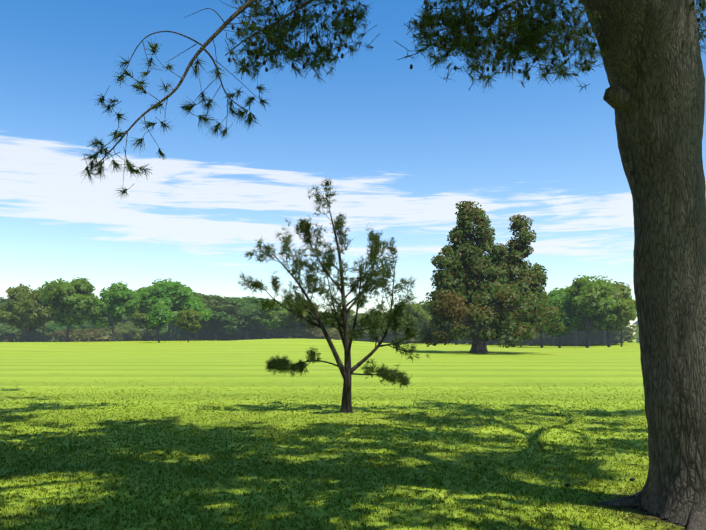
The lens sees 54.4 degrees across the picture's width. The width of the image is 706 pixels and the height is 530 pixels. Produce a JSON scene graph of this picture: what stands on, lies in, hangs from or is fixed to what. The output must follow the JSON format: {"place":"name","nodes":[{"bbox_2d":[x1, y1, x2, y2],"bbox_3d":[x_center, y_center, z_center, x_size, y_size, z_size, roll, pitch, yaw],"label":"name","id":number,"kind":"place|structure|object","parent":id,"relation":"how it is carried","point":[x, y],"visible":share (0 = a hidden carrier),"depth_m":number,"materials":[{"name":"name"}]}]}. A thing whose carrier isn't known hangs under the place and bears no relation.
{"place":"outdoors","nodes":[
{"label":"outdoors","id":0,"kind":"place"},
{"bbox_2d":[0,337,686,529],"bbox_3d":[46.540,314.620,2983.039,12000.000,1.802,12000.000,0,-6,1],"label":"lawn","id":1,"kind":"structure","parent":0,"point":[154,363],"depth_m":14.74,"materials":[{"name":"green plant"}]},
{"bbox_2d":[0,297,8,311],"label":"tree","id":2,"kind":"object","parent":1,"relation":"on","point":[2,301],"visible":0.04,"depth_m":162.00,"materials":[{"name":"green plant"}]},
{"bbox_2d":[0,325,20,334],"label":"shrub","id":3,"kind":"object","parent":1,"relation":"on","point":[10,329],"visible":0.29,"depth_m":147.13,"materials":[{"name":"green plant"}]},
{"bbox_2d":[0,331,37,341],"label":"shrub","id":4,"kind":"object","parent":1,"relation":"on","point":[8,337],"visible":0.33,"depth_m":119.13,"materials":[{"name":"green plant"}]},
{"bbox_2d":[0,284,39,331],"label":"tree","id":5,"kind":"object","parent":1,"relation":"on","point":[11,313],"visible":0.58,"depth_m":118.56,"materials":[{"name":"green plant"}]},
{"bbox_2d":[12,330,51,341],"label":"shrub","id":6,"kind":"object","parent":1,"relation":"on","point":[34,335],"visible":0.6,"depth_m":118.61,"materials":[{"name":"green plant"}]},
{"bbox_2d":[15,320,53,333],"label":"shrub","id":7,"kind":"object","parent":1,"relation":"on","point":[45,327],"visible":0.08,"depth_m":147.19,"materials":[{"name":"green plant"}]},
{"bbox_2d":[22,287,56,341],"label":"tree","id":8,"kind":"object","parent":1,"relation":"on","point":[39,313],"visible":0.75,"depth_m":115.01,"materials":[{"name":"green plant"}]},
{"bbox_2d":[44,333,61,341],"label":"shrub","id":9,"kind":"object","parent":1,"relation":"on","point":[47,339],"visible":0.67,"depth_m":118.03,"materials":[{"name":"green plant"}]},
{"bbox_2d":[46,323,75,332],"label":"shrub","id":10,"kind":"object","parent":1,"relation":"on","point":[60,328],"visible":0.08,"depth_m":146.38,"materials":[{"name":"green plant"}]},
{"bbox_2d":[39,277,101,341],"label":"tree","id":11,"kind":"object","parent":1,"relation":"on","point":[70,302],"visible":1,"depth_m":107.76,"materials":[{"name":"green plant"}]},
{"bbox_2d":[52,329,90,341],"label":"shrub","id":12,"kind":"object","parent":1,"relation":"on","point":[63,332],"visible":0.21,"depth_m":118.79,"materials":[{"name":"green plant"}]},
{"bbox_2d":[62,332,94,341],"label":"shrub","id":13,"kind":"object","parent":1,"relation":"on","point":[72,336],"visible":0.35,"depth_m":118.01,"materials":[{"name":"green plant"}]},
{"bbox_2d":[61,328,106,341],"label":"shrub","id":14,"kind":"object","parent":1,"relation":"on","point":[93,333],"visible":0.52,"depth_m":119.33,"materials":[{"name":"green plant"}]},
{"bbox_2d":[45,322,124,333],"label":"shrub","id":15,"kind":"object","parent":1,"relation":"on","point":[55,327],"visible":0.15,"depth_m":145.86,"materials":[{"name":"green plant"}]},
{"bbox_2d":[76,320,125,329],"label":"shrub","id":16,"kind":"object","parent":1,"relation":"on","point":[88,325],"visible":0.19,"depth_m":146.69,"materials":[{"name":"green plant"}]},
{"bbox_2d":[91,327,119,341],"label":"shrub","id":17,"kind":"object","parent":1,"relation":"on","point":[109,334],"visible":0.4,"depth_m":121.04,"materials":[{"name":"green plant"}]},
{"bbox_2d":[85,314,129,323],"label":"tree","id":18,"kind":"object","parent":1,"relation":"on","point":[125,319],"visible":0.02,"depth_m":160.35,"materials":[{"name":"green plant"}]},
{"bbox_2d":[84,281,141,340],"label":"tree","id":19,"kind":"object","parent":1,"relation":"on","point":[116,302],"visible":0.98,"depth_m":111.90,"materials":[{"name":"green plant"}]},
{"bbox_2d":[107,333,122,340],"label":"shrub","id":20,"kind":"object","parent":1,"relation":"on","point":[119,338],"visible":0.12,"depth_m":123.27,"materials":[{"name":"green plant"}]},
{"bbox_2d":[118,333,131,340],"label":"shrub","id":21,"kind":"object","parent":1,"relation":"on","point":[124,336],"visible":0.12,"depth_m":126.05,"materials":[{"name":"green plant"}]},
{"bbox_2d":[114,323,152,340],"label":"shrub","id":22,"kind":"object","parent":1,"relation":"on","point":[133,331],"visible":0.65,"depth_m":147.08,"materials":[{"name":"green plant"}]},
{"bbox_2d":[126,295,166,340],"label":"tree","id":23,"kind":"object","parent":1,"relation":"on","point":[138,316],"visible":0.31,"depth_m":123.47,"materials":[{"name":"green plant"}]},
{"bbox_2d":[138,285,157,340],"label":"tree","id":24,"kind":"object","parent":1,"relation":"on","point":[157,331],"depth_m":131.84,"materials":[{"name":"green plant"}]},
{"bbox_2d":[135,323,182,339],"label":"shrub","id":25,"kind":"object","parent":1,"relation":"on","point":[151,331],"visible":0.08,"depth_m":151.91,"materials":[{"name":"green plant"}]},
{"bbox_2d":[145,303,173,342],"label":"tree","id":26,"kind":"object","parent":1,"relation":"on","point":[159,315],"visible":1,"depth_m":99.18,"materials":[{"name":"green plant"}]},
{"bbox_2d":[135,278,213,340],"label":"tree","id":27,"kind":"object","parent":1,"relation":"on","point":[175,297],"visible":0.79,"depth_m":115.40,"materials":[{"name":"green plant"}]},
{"bbox_2d":[150,324,200,339],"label":"shrub","id":28,"kind":"object","parent":1,"relation":"on","point":[165,328],"visible":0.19,"depth_m":151.56,"materials":[{"name":"green plant"}]},
{"bbox_2d":[171,282,201,340],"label":"tree","id":29,"kind":"object","parent":1,"relation":"on","point":[172,336],"visible":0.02,"depth_m":142.06,"materials":[{"name":"green plant"}]},
{"bbox_2d":[175,309,203,341],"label":"tree","id":30,"kind":"object","parent":1,"relation":"on","point":[188,320],"visible":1,"depth_m":97.43,"materials":[{"name":"green plant"}]},
{"bbox_2d":[171,292,233,340],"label":"dark tree","id":31,"kind":"object","parent":1,"relation":"on","point":[221,307],"visible":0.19,"depth_m":138.65,"materials":[{"name":"green plant"}]},
{"bbox_2d":[170,327,258,340],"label":"shrub","id":32,"kind":"object","parent":1,"relation":"on","point":[181,332],"visible":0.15,"depth_m":147.47,"materials":[{"name":"green plant"}]},
{"bbox_2d":[200,296,246,340],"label":"dark tree","id":33,"kind":"object","parent":1,"relation":"on","point":[213,302],"visible":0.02,"depth_m":139.26,"materials":[{"name":"green plant"}]},
{"bbox_2d":[202,297,259,339],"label":"dark tree","id":34,"kind":"object","parent":1,"relation":"on","point":[228,323],"visible":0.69,"depth_m":135.52,"materials":[{"name":"green plant"}]},
{"bbox_2d":[198,328,263,340],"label":"shrub","id":35,"kind":"object","parent":1,"relation":"on","point":[213,336],"visible":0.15,"depth_m":147.51,"materials":[{"name":"green plant"}]},
{"bbox_2d":[208,296,271,339],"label":"dark tree","id":36,"kind":"object","parent":1,"relation":"on","point":[249,299],"visible":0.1,"depth_m":146.76,"materials":[{"name":"green plant"}]},
{"bbox_2d":[237,300,284,338],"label":"tree","id":37,"kind":"object","parent":1,"relation":"on","point":[253,313],"visible":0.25,"depth_m":135.50,"materials":[{"name":"green plant"}]},
{"bbox_2d":[249,326,290,338],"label":"shrub","id":38,"kind":"object","parent":1,"relation":"on","point":[280,335],"visible":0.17,"depth_m":149.38,"materials":[{"name":"green plant"}]},
{"bbox_2d":[258,301,289,338],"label":"tree","id":39,"kind":"object","parent":1,"relation":"on","point":[273,317],"visible":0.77,"depth_m":122.95,"materials":[{"name":"green plant"}]},
{"bbox_2d":[281,300,317,337],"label":"tree","id":40,"kind":"object","parent":1,"relation":"on","point":[289,319],"visible":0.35,"depth_m":122.02,"materials":[{"name":"green plant"}]},
{"bbox_2d":[280,310,330,328],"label":"tree","id":41,"kind":"object","parent":1,"relation":"on","point":[285,326],"visible":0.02,"depth_m":124.25,"materials":[{"name":"green plant"}]},
{"bbox_2d":[284,326,336,338],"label":"shrub","id":42,"kind":"object","parent":1,"relation":"on","point":[305,333],"visible":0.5,"depth_m":121.72,"materials":[{"name":"green plant"}]},
{"bbox_2d":[236,178,428,412],"bbox_3d":[-0.466,0.656,15.570,4.183,5.353,2.624,-2,-6,21],"label":"young pine","id":43,"kind":"object","parent":1,"relation":"on","point":[380,281],"visible":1,"depth_m":15.41,"materials":[{"name":"green plant"}]},
{"bbox_2d":[313,331,357,340],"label":"shrub","id":44,"kind":"object","parent":1,"relation":"on","point":[334,335],"visible":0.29,"depth_m":120.95,"materials":[{"name":"green plant"}]},
{"bbox_2d":[324,309,354,328],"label":"tree","id":45,"kind":"object","parent":1,"relation":"on","point":[351,313],"visible":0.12,"depth_m":145.94,"materials":[{"name":"green plant"}]},
{"bbox_2d":[350,313,367,327],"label":"tree","id":46,"kind":"object","parent":1,"relation":"on","point":[359,315],"visible":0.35,"depth_m":126.95,"materials":[{"name":"green plant"}]},
{"bbox_2d":[352,327,405,342],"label":"shrub","id":47,"kind":"object","parent":1,"relation":"on","point":[365,333],"visible":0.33,"depth_m":121.30,"materials":[{"name":"green plant"}]},
{"bbox_2d":[371,308,402,331],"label":"tree","id":48,"kind":"object","parent":1,"relation":"on","point":[386,320],"depth_m":128.69,"materials":[{"name":"green plant"}]},
{"bbox_2d":[380,333,404,342],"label":"shrub","id":49,"kind":"object","parent":1,"relation":"on","point":[393,339],"visible":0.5,"depth_m":121.01,"materials":[{"name":"green plant"}]},
{"bbox_2d":[80,0,705,529],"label":"pine","id":50,"kind":"object","parent":1,"relation":"on","point":[652,64],"visible":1,"depth_m":6.50,"materials":[{"name":"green plant"}]},
{"bbox_2d":[403,333,417,342],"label":"shrub","id":51,"kind":"object","parent":1,"relation":"on","point":[411,340],"visible":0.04,"depth_m":125.34,"materials":[{"name":"green plant"}]},
{"bbox_2d":[392,303,430,343],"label":"tree","id":52,"kind":"object","parent":1,"relation":"on","point":[418,311],"visible":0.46,"depth_m":117.83,"materials":[{"name":"green plant"}]},
{"bbox_2d":[412,300,444,341],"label":"tree","id":53,"kind":"object","parent":1,"relation":"on","point":[424,306],"visible":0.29,"depth_m":125.91,"materials":[{"name":"green plant"}]},
{"bbox_2d":[445,321,457,344],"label":"tree","id":54,"kind":"object","parent":1,"relation":"on","point":[456,342],"visible":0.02,"depth_m":129.26,"materials":[{"name":"green plant"}]},
{"bbox_2d":[458,330,497,343],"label":"shrub","id":55,"kind":"object","parent":1,"relation":"on","point":[467,341],"visible":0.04,"depth_m":145.59,"materials":[{"name":"green plant"}]},
{"bbox_2d":[416,201,566,353],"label":"tree","id":56,"kind":"object","parent":1,"relation":"on","point":[501,296],"visible":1,"depth_m":70.93,"materials":[{"name":"green plant"}]},
{"bbox_2d":[489,335,528,344],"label":"shrub","id":57,"kind":"object","parent":1,"relation":"on","point":[493,341],"visible":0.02,"depth_m":148.88,"materials":[{"name":"green plant"}]},
{"bbox_2d":[514,332,551,344],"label":"shrub","id":58,"kind":"object","parent":1,"relation":"on","point":[536,340],"visible":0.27,"depth_m":145.60,"materials":[{"name":"green plant"}]},
{"bbox_2d":[526,309,560,347],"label":"tree","id":59,"kind":"object","parent":1,"relation":"on","point":[541,344],"depth_m":102.82,"materials":[{"name":"brown plant"}]},
{"bbox_2d":[537,332,564,344],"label":"tree","id":60,"kind":"object","parent":1,"relation":"on","point":[550,340],"depth_m":150.66,"materials":[{"name":"green plant"}]},
{"bbox_2d":[538,330,571,345],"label":"tree","id":61,"kind":"object","parent":1,"relation":"on","point":[565,334],"visible":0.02,"depth_m":135.23,"materials":[{"name":"green plant"}]},
{"bbox_2d":[536,287,589,347],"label":"tree","id":62,"kind":"object","parent":1,"relation":"on","point":[570,320],"visible":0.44,"depth_m":97.83,"materials":[{"name":"green plant"}]},
{"bbox_2d":[548,287,591,345],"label":"tree","id":63,"kind":"object","parent":1,"relation":"on","point":[575,338],"depth_m":129.65,"materials":[{"name":"green plant"}]},
{"bbox_2d":[555,330,602,344],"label":"shrub","id":64,"kind":"object","parent":1,"relation":"on","point":[568,339],"visible":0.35,"depth_m":144.70,"materials":[{"name":"green plant"}]},
{"bbox_2d":[571,328,609,345],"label":"tree","id":65,"kind":"object","parent":1,"relation":"on","point":[589,341],"depth_m":136.21,"materials":[{"name":"brown plant"}]},
{"bbox_2d":[564,274,620,347],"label":"tree","id":66,"kind":"object","parent":1,"relation":"on","point":[594,299],"visible":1,"depth_m":95.31,"materials":[{"name":"green plant"}]},
{"bbox_2d":[554,325,638,344],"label":"shrub","id":67,"kind":"object","parent":1,"relation":"on","point":[627,335],"visible":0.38,"depth_m":148.13,"materials":[{"name":"green plant"}]},
{"bbox_2d":[590,281,636,346],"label":"tree","id":68,"kind":"object","parent":1,"relation":"on","point":[627,305],"visible":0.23,"depth_m":98.05,"materials":[{"name":"green plant"}]},
{"bbox_2d":[602,308,633,344],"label":"tree","id":69,"kind":"object","parent":1,"relation":"on","point":[604,340],"depth_m":146.43,"materials":[{"name":"brown plant"}]},
{"bbox_2d":[615,293,633,346],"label":"tree","id":70,"kind":"object","parent":1,"relation":"on","point":[627,323],"depth_m":102.45,"materials":[{"name":"green plant"}]},
{"bbox_2d":[632,321,638,342],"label":"tree","id":71,"kind":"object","parent":1,"relation":"on","point":[637,328],"depth_m":179.89,"materials":[{"name":"white"}]},
{"bbox_2d":[0,0,705,334],"label":"sky","id":72,"kind":"structure","parent":0,"point":[400,145],"materials":[{"name":"blue"}]}
]}

